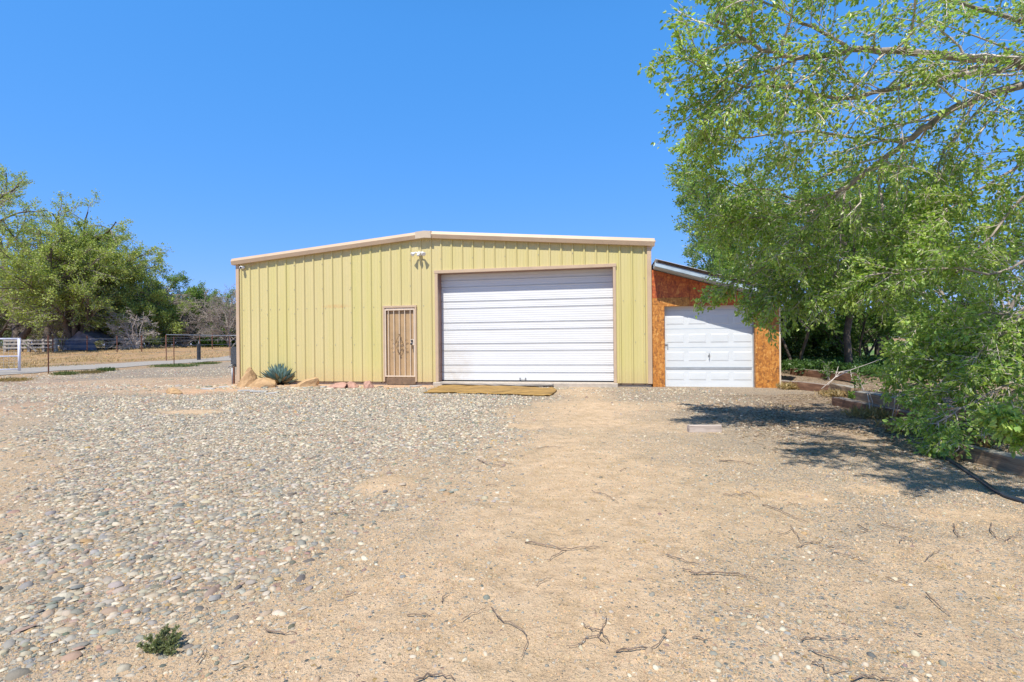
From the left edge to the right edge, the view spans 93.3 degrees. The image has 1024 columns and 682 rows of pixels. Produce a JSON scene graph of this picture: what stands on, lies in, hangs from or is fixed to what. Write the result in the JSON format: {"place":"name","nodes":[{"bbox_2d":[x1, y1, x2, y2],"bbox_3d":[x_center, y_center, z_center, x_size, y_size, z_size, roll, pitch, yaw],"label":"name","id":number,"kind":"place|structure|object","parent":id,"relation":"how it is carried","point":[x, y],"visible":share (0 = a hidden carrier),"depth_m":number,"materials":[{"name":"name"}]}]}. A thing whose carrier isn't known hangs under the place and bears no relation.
{"place":"outdoors","nodes":[
{"label":"outdoors","id":0,"kind":"place"},
{"bbox_2d":[0,355,230,374],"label":"driveway","id":1,"kind":"structure","parent":0,"point":[64,367],"depth_m":27.80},
{"bbox_2d":[0,338,20,370],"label":"pipe gate","id":2,"kind":"structure","parent":1,"relation":"on","point":[19,354],"depth_m":21.35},
{"bbox_2d":[0,337,1023,681],"bbox_3d":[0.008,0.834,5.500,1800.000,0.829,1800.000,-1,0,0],"label":"ground","id":3,"kind":"structure","parent":0,"point":[588,411],"depth_m":2.77,"materials":[{"name":"soil"}]},
{"bbox_2d":[0,171,30,255],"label":"tree","id":4,"kind":"object","parent":3,"relation":"on","point":[20,184],"visible":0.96,"depth_m":48.84,"materials":[{"name":"green plant"}]},
{"bbox_2d":[0,376,37,381],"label":"grass tuft","id":5,"kind":"object","parent":3,"relation":"on","point":[16,379],"visible":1,"depth_m":16.65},
{"bbox_2d":[0,268,44,347],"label":"tree","id":6,"kind":"object","parent":3,"relation":"on","point":[5,321],"visible":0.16,"depth_m":64.75,"materials":[{"name":"green plant"}]},
{"bbox_2d":[4,339,57,351],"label":"corral fence","id":7,"kind":"object","parent":3,"relation":"on","point":[29,347],"visible":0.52,"depth_m":48.84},
{"bbox_2d":[2,291,64,348],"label":"tree","id":8,"kind":"object","parent":3,"relation":"on","point":[39,335],"visible":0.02,"depth_m":69.70,"materials":[{"name":"green plant"}]},
{"bbox_2d":[1,218,97,348],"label":"tree","id":9,"kind":"object","parent":3,"relation":"on","point":[39,267],"visible":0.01,"depth_m":57.34,"materials":[{"name":"green plant"}]},
{"bbox_2d":[0,279,111,349],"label":"tree","id":10,"kind":"object","parent":3,"relation":"on","point":[55,335],"visible":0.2,"depth_m":52.34,"materials":[{"name":"green plant"}]},
{"bbox_2d":[48,370,77,374],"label":"grass tuft","id":11,"kind":"object","parent":3,"relation":"on","point":[64,373],"visible":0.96,"depth_m":20.00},
{"bbox_2d":[0,163,143,349],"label":"tree","id":12,"kind":"object","parent":3,"relation":"on","point":[83,233],"visible":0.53,"depth_m":51.11,"materials":[{"name":"green plant"}]},
{"bbox_2d":[34,310,121,347],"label":"tree","id":13,"kind":"object","parent":3,"relation":"on","point":[99,342],"visible":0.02,"depth_m":65.34,"materials":[{"name":"green plant"}]},
{"bbox_2d":[0,210,174,338],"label":"tree","id":14,"kind":"object","parent":3,"relation":"on","point":[39,285],"visible":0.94,"depth_m":48.28,"materials":[{"name":"green plant"}]},
{"bbox_2d":[63,331,115,349],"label":"tarp shelter","id":15,"kind":"object","parent":3,"relation":"on","point":[71,343],"visible":0.91,"depth_m":50.03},
{"bbox_2d":[75,370,104,373],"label":"grass tuft","id":16,"kind":"object","parent":3,"relation":"on","point":[89,371],"visible":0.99,"depth_m":20.69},
{"bbox_2d":[1,324,191,346],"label":"distant woods","id":17,"kind":"object","parent":3,"relation":"on","point":[36,338],"depth_m":105.66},
{"bbox_2d":[96,367,119,371],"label":"grass tuft","id":18,"kind":"object","parent":3,"relation":"on","point":[106,369],"visible":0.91,"depth_m":22.12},
{"bbox_2d":[46,230,174,348],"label":"tree","id":19,"kind":"object","parent":3,"relation":"on","point":[158,257],"visible":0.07,"depth_m":57.31,"materials":[{"name":"green plant"}]},
{"bbox_2d":[2,334,221,351],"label":"wire fence","id":20,"kind":"object","parent":3,"relation":"on","point":[116,342],"visible":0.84,"depth_m":47.88,"materials":[{"name":"metal"}]},
{"bbox_2d":[0,346,234,368],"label":"field grass","id":21,"kind":"structure","parent":3,"relation":"on","point":[14,365],"depth_m":41.19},
{"bbox_2d":[0,368,236,401],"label":"pebbles","id":22,"kind":"object","parent":3,"relation":"on","point":[48,392],"visible":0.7,"depth_m":15.44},
{"bbox_2d":[90,307,147,348],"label":"tree","id":23,"kind":"object","parent":3,"relation":"on","point":[111,344],"visible":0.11,"depth_m":54.62,"materials":[{"name":"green plant"}]},
{"bbox_2d":[100,307,159,349],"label":"tree","id":24,"kind":"object","parent":3,"relation":"on","point":[137,341],"visible":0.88,"depth_m":51.56,"materials":[{"name":"grey plant"}]},
{"bbox_2d":[47,335,230,373],"bbox_3d":[-19.786,0.514,32.488,0.119,2.020,23.046,-1,0,2],"label":"wire fence","id":25,"kind":"object","parent":3,"relation":"on","point":[118,353],"visible":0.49,"depth_m":23.35,"materials":[{"name":"metal"}]},
{"bbox_2d":[77,277,203,347],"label":"tree","id":26,"kind":"object","parent":3,"relation":"on","point":[165,318],"visible":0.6,"depth_m":55.09,"materials":[{"name":"green plant"}]},
{"bbox_2d":[114,266,201,347],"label":"tree","id":27,"kind":"object","parent":3,"relation":"on","point":[171,294],"visible":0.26,"depth_m":57.50,"materials":[{"name":"green plant"}]},
{"bbox_2d":[136,622,182,656],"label":"weed","id":28,"kind":"object","parent":3,"relation":"on","point":[171,640],"visible":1,"depth_m":1.94,"materials":[{"name":"green plant"}]},
{"bbox_2d":[152,321,183,347],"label":"tree","id":29,"kind":"object","parent":3,"relation":"on","point":[162,337],"visible":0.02,"depth_m":61.59,"materials":[{"name":"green plant"}]},
{"bbox_2d":[147,363,199,366],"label":"grass tuft","id":30,"kind":"object","parent":3,"relation":"on","point":[176,365],"visible":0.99,"depth_m":26.08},
{"bbox_2d":[166,387,181,393],"bbox_3d":[-8.261,1.214,11.824,0.418,0.163,0.266,-1,0,27],"label":"boulder","id":31,"kind":"object","parent":3,"relation":"on","point":[172,390],"visible":0.97,"depth_m":11.73,"materials":[{"name":"stone"}]},
{"bbox_2d":[162,270,208,346],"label":"tree","id":32,"kind":"object","parent":3,"relation":"on","point":[174,279],"visible":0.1,"depth_m":66.36,"materials":[{"name":"green plant"}]},
{"bbox_2d":[167,312,206,347],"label":"tree","id":33,"kind":"object","parent":3,"relation":"on","point":[179,339],"visible":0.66,"depth_m":57.63,"materials":[{"name":"grey plant"}]},
{"bbox_2d":[197,341,200,359],"bbox_3d":[-23.908,0.783,36.894,0.257,1.550,0.257,-1,0,0],"label":"gate post","id":34,"kind":"object","parent":3,"relation":"on","point":[198,351],"visible":0.79,"depth_m":36.82,"materials":[{"name":"grey metal"}]},
{"bbox_2d":[166,334,235,360],"bbox_3d":[-23.072,0.514,39.154,8.168,2.075,1.722,-1,0,-38],"label":"pipe rail","id":35,"kind":"object","parent":3,"relation":"on","point":[199,340],"visible":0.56,"depth_m":37.97,"materials":[{"name":"metal"}]},
{"bbox_2d":[178,280,225,346],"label":"tree","id":36,"kind":"object","parent":3,"relation":"on","point":[201,284],"visible":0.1,"depth_m":61.60,"materials":[{"name":"green plant"}]},
{"bbox_2d":[174,284,235,346],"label":"tree","id":37,"kind":"object","parent":3,"relation":"on","point":[219,311],"visible":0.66,"depth_m":54.76,"materials":[{"name":"grey plant"}]},
{"bbox_2d":[189,361,221,364],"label":"grass tuft","id":38,"kind":"object","parent":3,"relation":"on","point":[208,362],"visible":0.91,"depth_m":29.21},
{"bbox_2d":[190,323,223,347],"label":"tree","id":39,"kind":"object","parent":3,"relation":"on","point":[205,342],"visible":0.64,"depth_m":59.05,"materials":[{"name":"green plant"}]},
{"bbox_2d":[183,287,235,339],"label":"tree","id":40,"kind":"object","parent":3,"relation":"on","point":[194,293],"visible":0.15,"depth_m":61.42,"materials":[{"name":"green plant"}]},
{"bbox_2d":[219,328,235,346],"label":"tree","id":41,"kind":"object","parent":3,"relation":"on","point":[224,342],"visible":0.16,"depth_m":58.99,"materials":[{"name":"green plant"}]},
{"bbox_2d":[228,365,234,383],"bbox_3d":[-8.554,1.041,14.732,0.186,0.630,0.069,-1,0,-20],"label":"standpipe","id":42,"kind":"object","parent":3,"relation":"on","point":[233,373],"visible":0.89,"depth_m":14.74,"materials":[{"name":"metal"}]},
{"bbox_2d":[237,367,257,386],"bbox_3d":[-7.477,1.096,13.731,0.594,0.710,0.428,-1,0,-33],"label":"boulder","id":43,"kind":"object","parent":3,"relation":"on","point":[249,377],"visible":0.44,"depth_m":13.58,"materials":[{"name":"stone"}]},
{"bbox_2d":[96,384,426,390],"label":"stone chips","id":44,"kind":"object","parent":3,"relation":"on","point":[229,387],"visible":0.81,"depth_m":13.26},
{"bbox_2d":[248,377,276,387],"bbox_3d":[-7.001,1.192,13.479,0.767,0.347,0.537,-1,0,-30],"label":"boulder","id":45,"kind":"object","parent":3,"relation":"on","point":[262,382],"visible":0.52,"depth_m":13.38,"materials":[{"name":"stone"}]},
{"bbox_2d":[0,446,536,681],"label":"pebbles","id":46,"kind":"object","parent":3,"relation":"on","point":[112,611],"visible":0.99,"depth_m":3.21,"materials":[{"name":"gravel"}]},
{"bbox_2d":[0,413,541,450],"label":"pebbles","id":47,"kind":"object","parent":3,"relation":"on","point":[351,422],"visible":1,"depth_m":6.59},
{"bbox_2d":[259,363,297,384],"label":"agave","id":48,"kind":"object","parent":3,"relation":"on","point":[280,375],"visible":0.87,"depth_m":14.21,"materials":[{"name":"green plant"}]},
{"bbox_2d":[264,628,295,634],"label":"fallen twig","id":49,"kind":"object","parent":3,"relation":"on","point":[265,629],"visible":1,"depth_m":2.04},
{"bbox_2d":[295,377,318,386],"bbox_3d":[-5.803,1.184,13.688,0.706,0.338,0.384,-1,0,-10],"label":"boulder","id":50,"kind":"object","parent":3,"relation":"on","point":[314,381],"visible":0.62,"depth_m":13.55,"materials":[{"name":"stone"}]},
{"bbox_2d":[327,382,346,388],"bbox_3d":[-4.668,1.192,12.914,0.530,0.190,0.358,-1,0,0],"label":"boulder","id":51,"kind":"object","parent":3,"relation":"on","point":[339,385],"visible":0.64,"depth_m":12.80,"materials":[{"name":"pink stone"}]},
{"bbox_2d":[345,381,358,387],"bbox_3d":[-4.334,1.188,13.093,0.354,0.204,0.369,-1,0,-17],"label":"boulder","id":52,"kind":"object","parent":3,"relation":"on","point":[350,384],"visible":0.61,"depth_m":12.99,"materials":[{"name":"pink stone"}]},
{"bbox_2d":[363,381,373,387],"bbox_3d":[-3.823,1.182,12.926,0.255,0.251,0.332,-1,0,-34],"label":"boulder","id":53,"kind":"object","parent":3,"relation":"on","point":[367,384],"visible":0.59,"depth_m":12.84,"materials":[{"name":"pink stone"}]},
{"bbox_2d":[0,384,801,421],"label":"pebbles","id":54,"kind":"object","parent":3,"relation":"on","point":[200,402],"visible":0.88,"depth_m":9.82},
{"bbox_2d":[413,672,454,681],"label":"fallen twig","id":55,"kind":"object","parent":3,"relation":"on","point":[417,678],"visible":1,"depth_m":1.75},
{"bbox_2d":[230,231,655,386],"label":"metal building","id":56,"kind":"structure","parent":3,"relation":"on","point":[555,310],"depth_m":13.62,"materials":[{"name":"yellow"}]},
{"bbox_2d":[231,347,236,366],"bbox_3d":[-8.616,0.531,15.743,0.780,0.690,0.600,-1,0,11],"label":"equipment box","id":57,"kind":"object","parent":56,"relation":"attached to","point":[233,357],"visible":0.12,"depth_m":15.50,"materials":[{"name":"black"}]},
{"bbox_2d":[383,305,416,383],"bbox_3d":[-3.189,0.112,13.737,1.020,2.240,0.175,-1,0,11],"label":"security door","id":58,"kind":"structure","parent":56,"relation":"in","point":[399,322],"depth_m":13.78,"materials":[{"name":"beige metal"}]},
{"bbox_2d":[410,251,425,255],"bbox_3d":[-2.610,-2.434,13.511,0.448,0.150,0.218,-1,0,11],"label":"flood light","id":59,"kind":"object","parent":56,"relation":"attached to","point":[422,253],"visible":1,"depth_m":13.46,"materials":[{"name":"white plastic"}]},
{"bbox_2d":[441,268,613,381],"bbox_3d":[0.344,-0.419,13.364,4.800,3.072,0.103,-1,0,11],"label":"roll up door","id":60,"kind":"structure","parent":56,"relation":"in","point":[541,326],"depth_m":13.34,"materials":[{"name":"white metal"}]},
{"bbox_2d":[423,384,556,395],"bbox_3d":[-0.543,1.194,11.938,3.466,0.061,2.045,-1,0,17],"label":"carpet","id":61,"kind":"object","parent":3,"relation":"on","point":[501,389],"visible":1,"depth_m":11.67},
{"bbox_2d":[440,382,552,385],"bbox_3d":[-0.436,1.157,12.986,3.106,0.073,0.175,0,0,11],"label":"board","id":62,"kind":"object","parent":3,"relation":"on","point":[515,384],"visible":0.99,"depth_m":12.92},
{"bbox_2d":[491,607,527,656],"bbox_3d":[0.006,1.194,2.010,0.077,0.016,0.369,-1,0,-20],"label":"fallen twig","id":63,"kind":"object","parent":3,"relation":"on","point":[514,625],"visible":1,"depth_m":2.03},
{"bbox_2d":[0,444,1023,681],"bbox_3d":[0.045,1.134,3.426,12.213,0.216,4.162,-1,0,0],"label":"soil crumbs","id":64,"kind":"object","parent":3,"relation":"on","point":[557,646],"visible":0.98,"depth_m":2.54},
{"bbox_2d":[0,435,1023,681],"bbox_3d":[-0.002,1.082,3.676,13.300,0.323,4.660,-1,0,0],"label":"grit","id":65,"kind":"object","parent":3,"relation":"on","point":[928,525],"visible":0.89,"depth_m":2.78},
{"bbox_2d":[525,541,597,559],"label":"fallen twig","id":66,"kind":"object","parent":3,"relation":"on","point":[556,546],"visible":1,"depth_m":2.81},
{"bbox_2d":[566,616,608,645],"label":"fallen twig","id":67,"kind":"object","parent":3,"relation":"on","point":[594,635],"visible":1,"depth_m":1.98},
{"bbox_2d":[616,633,666,651],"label":"fallen twig","id":68,"kind":"object","parent":3,"relation":"on","point":[640,646],"visible":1,"depth_m":1.88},
{"bbox_2d":[687,424,721,431],"bbox_3d":[2.530,1.153,6.353,0.430,0.106,0.097,-1,0,6],"label":"wood block","id":69,"kind":"object","parent":3,"relation":"on","point":[705,428],"depth_m":6.31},
{"bbox_2d":[651,259,787,387],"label":"shed","id":70,"kind":"structure","parent":3,"relation":"on","point":[722,345],"depth_m":12.31,"materials":[{"name":"orange wood"}]},
{"bbox_2d":[664,305,753,386],"bbox_3d":[5.002,0.140,12.327,2.156,2.160,0.099,-1,0,11],"label":"garage door","id":71,"kind":"structure","parent":70,"relation":"in","point":[715,348],"depth_m":12.33,"materials":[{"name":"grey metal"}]},
{"bbox_2d":[682,567,756,578],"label":"fallen twig","id":72,"kind":"object","parent":3,"relation":"on","point":[717,572],"visible":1,"depth_m":2.48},
{"bbox_2d":[675,187,809,289],"bbox_3d":[12.530,-3.623,23.163,7.213,9.675,8.117,-1,0,-40],"label":"tree","id":73,"kind":"object","parent":3,"relation":"on","point":[688,250],"visible":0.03,"depth_m":23.65,"materials":[{"name":"green plant"}]},
{"bbox_2d":[662,143,844,273],"bbox_3d":[8.176,-3.249,17.917,5.074,9.007,7.526,-1,0,-23],"label":"tree","id":74,"kind":"object","parent":3,"relation":"on","point":[682,188],"visible":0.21,"depth_m":18.09,"materials":[{"name":"green plant"}]},
{"bbox_2d":[762,504,806,521],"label":"fallen twig","id":75,"kind":"object","parent":3,"relation":"on","point":[781,510],"visible":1,"depth_m":3.39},
{"bbox_2d":[776,381,799,389],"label":"grass tuft","id":76,"kind":"object","parent":3,"relation":"on","point":[786,385],"visible":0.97,"depth_m":11.47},
{"bbox_2d":[780,313,795,366],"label":"shrub","id":77,"kind":"object","parent":3,"relation":"on","point":[790,348],"visible":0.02,"depth_m":15.73,"materials":[{"name":"green plant"}]},
{"bbox_2d":[781,380,828,391],"bbox_3d":[6.864,1.061,11.375,0.184,0.196,1.437,-1,0,-16],"label":"timber","id":78,"kind":"object","parent":3,"relation":"on","point":[809,386],"visible":0.69,"depth_m":11.13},
{"bbox_2d":[780,305,839,359],"bbox_3d":[9.630,-0.225,16.752,3.054,2.681,2.607,-1,0,-36],"label":"shrub","id":79,"kind":"object","parent":3,"relation":"on","point":[798,339],"visible":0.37,"depth_m":16.18,"materials":[{"name":"green plant"}]},
{"bbox_2d":[695,156,935,367],"bbox_3d":[7.722,-1.758,13.717,4.239,5.554,6.499,-1,0,-26],"label":"tree","id":80,"kind":"object","parent":3,"relation":"on","point":[729,263],"visible":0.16,"depth_m":12.78,"materials":[{"name":"green plant"}]},
{"bbox_2d":[790,368,858,381],"bbox_3d":[7.844,0.845,12.251,0.179,0.203,2.147,-1,0,-6],"label":"timber","id":81,"kind":"object","parent":3,"relation":"on","point":[846,376],"visible":0.69,"depth_m":12.17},
{"bbox_2d":[816,359,834,379],"bbox_3d":[7.652,0.696,11.791,0.383,0.501,0.674,-1,0,24],"label":"sapling","id":82,"kind":"object","parent":3,"relation":"on","point":[827,373],"visible":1,"depth_m":11.79,"materials":[{"name":"green plant"}]},
{"bbox_2d":[808,647,849,662],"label":"fallen twig","id":83,"kind":"object","parent":3,"relation":"on","point":[826,654],"visible":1,"depth_m":1.83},
{"bbox_2d":[812,661,846,673],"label":"fallen twig","id":84,"kind":"object","parent":3,"relation":"on","point":[824,667],"visible":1,"depth_m":1.75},
{"bbox_2d":[637,0,1023,459],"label":"elm tree","id":85,"kind":"object","parent":3,"relation":"on","point":[911,239],"visible":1,"depth_m":5.39,"materials":[{"name":"green plant"}]},
{"bbox_2d":[801,636,859,639],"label":"fallen twig","id":86,"kind":"object","parent":3,"relation":"on","point":[826,638],"visible":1,"depth_m":1.95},
{"bbox_2d":[814,388,847,398],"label":"grass tuft","id":87,"kind":"object","parent":3,"relation":"on","point":[835,392],"visible":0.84,"depth_m":9.81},
{"bbox_2d":[796,314,879,356],"bbox_3d":[11.502,-0.119,17.229,2.997,2.587,2.990,-1,0,44],"label":"shrub","id":88,"kind":"object","parent":3,"relation":"on","point":[855,341],"visible":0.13,"depth_m":16.65,"materials":[{"name":"green plant"}]},
{"bbox_2d":[828,383,858,396],"bbox_3d":[6.877,1.036,10.048,0.176,0.262,1.076,-1,0,13],"label":"timber","id":89,"kind":"object","parent":3,"relation":"on","point":[840,386],"visible":0.54,"depth_m":9.88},
{"bbox_2d":[663,386,1023,481],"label":"leaf litter","id":90,"kind":"object","parent":3,"relation":"on","point":[830,420],"visible":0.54,"depth_m":6.75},
{"bbox_2d":[821,359,879,388],"bbox_3d":[7.542,0.714,10.553,2.144,0.581,0.224,-1,0,-25],"label":"dead branch","id":91,"kind":"object","parent":3,"relation":"on","point":[841,374],"visible":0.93,"depth_m":10.34,"materials":[{"name":"wood"}]},
{"bbox_2d":[848,390,855,398],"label":"sapling","id":92,"kind":"object","parent":3,"relation":"on","point":[851,395],"visible":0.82,"depth_m":9.12,"materials":[{"name":"green plant"}]},
{"bbox_2d":[848,364,872,390],"bbox_3d":[6.593,0.721,9.254,0.403,0.562,0.401,-1,0,0],"label":"sapling","id":93,"kind":"object","parent":3,"relation":"on","point":[857,379],"visible":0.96,"depth_m":9.22,"materials":[{"name":"green plant"}]},
{"bbox_2d":[755,232,966,358],"bbox_3d":[10.627,-1.454,15.005,5.661,4.893,3.082,-1,0,26],"label":"tree","id":94,"kind":"object","parent":3,"relation":"on","point":[881,332],"visible":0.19,"depth_m":14.81,"materials":[{"name":"green plant"}]},
{"bbox_2d":[841,404,896,419],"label":"grass tuft","id":95,"kind":"object","parent":3,"relation":"on","point":[873,412],"visible":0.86,"depth_m":7.28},
{"bbox_2d":[851,674,899,680],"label":"fallen twig","id":96,"kind":"object","parent":3,"relation":"on","point":[859,676],"visible":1,"depth_m":1.71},
{"bbox_2d":[786,158,983,372],"bbox_3d":[9.854,-2.196,13.197,4.275,6.416,5.099,-1,0,35],"label":"tree","id":97,"kind":"object","parent":3,"relation":"on","point":[848,357],"visible":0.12,"depth_m":13.07,"materials":[{"name":"green plant"}]},
{"bbox_2d":[781,353,1019,380],"bbox_3d":[11.277,0.663,13.851,7.640,0.636,6.472,-1,0,0],"label":"ground cover","id":98,"kind":"object","parent":3,"relation":"on","point":[813,363],"visible":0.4,"depth_m":13.06,"materials":[{"name":"green plant"}]},
{"bbox_2d":[792,142,1023,356],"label":"tree","id":99,"kind":"object","parent":3,"relation":"on","point":[877,348],"visible":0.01,"depth_m":15.66,"materials":[{"name":"green plant"}]},
{"bbox_2d":[872,413,949,434],"bbox_3d":[5.207,1.104,6.213,0.930,0.310,0.703,-1,0,0],"label":"grass tuft","id":100,"kind":"object","parent":3,"relation":"on","point":[890,426],"visible":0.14,"depth_m":6.23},
{"bbox_2d":[893,308,929,337],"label":"tree","id":101,"kind":"object","parent":3,"relation":"on","point":[912,329],"visible":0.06,"depth_m":78.78,"materials":[{"name":"green plant"}]},
{"bbox_2d":[832,397,994,431],"bbox_3d":[5.751,1.095,7.228,0.168,0.171,3.073,-1,0,4],"label":"timber","id":102,"kind":"object","parent":3,"relation":"on","point":[843,402],"visible":0.38,"depth_m":7.93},
{"bbox_2d":[855,391,996,427],"bbox_3d":[5.850,0.938,6.926,0.185,0.168,2.786,-1,0,6],"label":"timber","id":103,"kind":"object","parent":102,"relation":"on","point":[863,396],"visible":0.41,"depth_m":7.61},
{"bbox_2d":[910,420,972,437],"bbox_3d":[4.896,1.026,5.518,0.700,0.314,0.317,-1,0,0],"label":"sapling","id":104,"kind":"object","parent":3,"relation":"on","point":[961,428],"visible":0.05,"depth_m":5.46,"materials":[{"name":"green plant"}]},
{"bbox_2d":[914,319,997,358],"bbox_3d":[13.541,0.103,14.965,1.853,1.794,2.401,-1,0,0],"label":"shrub","id":105,"kind":"object","parent":3,"relation":"on","point":[959,323],"visible":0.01,"depth_m":14.78,"materials":[{"name":"green plant"}]},
{"bbox_2d":[912,193,1023,353],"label":"tree","id":106,"kind":"object","parent":3,"relation":"on","point":[1011,298],"visible":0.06,"depth_m":17.98,"materials":[{"name":"green plant"}]},
{"bbox_2d":[925,297,1010,352],"bbox_3d":[27.139,-0.700,28.769,4.264,4.156,4.392,-1,0,-28],"label":"juniper bush","id":107,"kind":"object","parent":3,"relation":"on","point":[976,313],"visible":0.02,"depth_m":28.15,"materials":[{"name":"green plant"}]},
{"bbox_2d":[936,454,1023,503],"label":"hose","id":108,"kind":"object","parent":3,"relation":"on","point":[990,486],"visible":0.91,"depth_m":3.97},
{"bbox_2d":[954,443,1023,476],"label":"timber","id":109,"kind":"object","parent":3,"relation":"on","point":[999,460],"visible":0.85,"depth_m":4.49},
{"bbox_2d":[963,427,1017,447],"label":"grass tuft","id":110,"kind":"object","parent":3,"relation":"on","point":[986,444],"visible":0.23,"depth_m":5.18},
{"bbox_2d":[0,391,1023,681],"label":"gravel","id":111,"kind":"structure","parent":0,"point":[648,649],"depth_m":3.21,"materials":[{"name":"gravel"}]},
{"bbox_2d":[0,0,1023,345],"label":"sky","id":112,"kind":"structure","parent":0,"point":[225,130],"materials":[{"name":"blue"}]},
{"bbox_2d":[327,397,1020,656],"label":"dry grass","id":113,"kind":"structure","parent":0,"point":[723,539],"depth_m":3.32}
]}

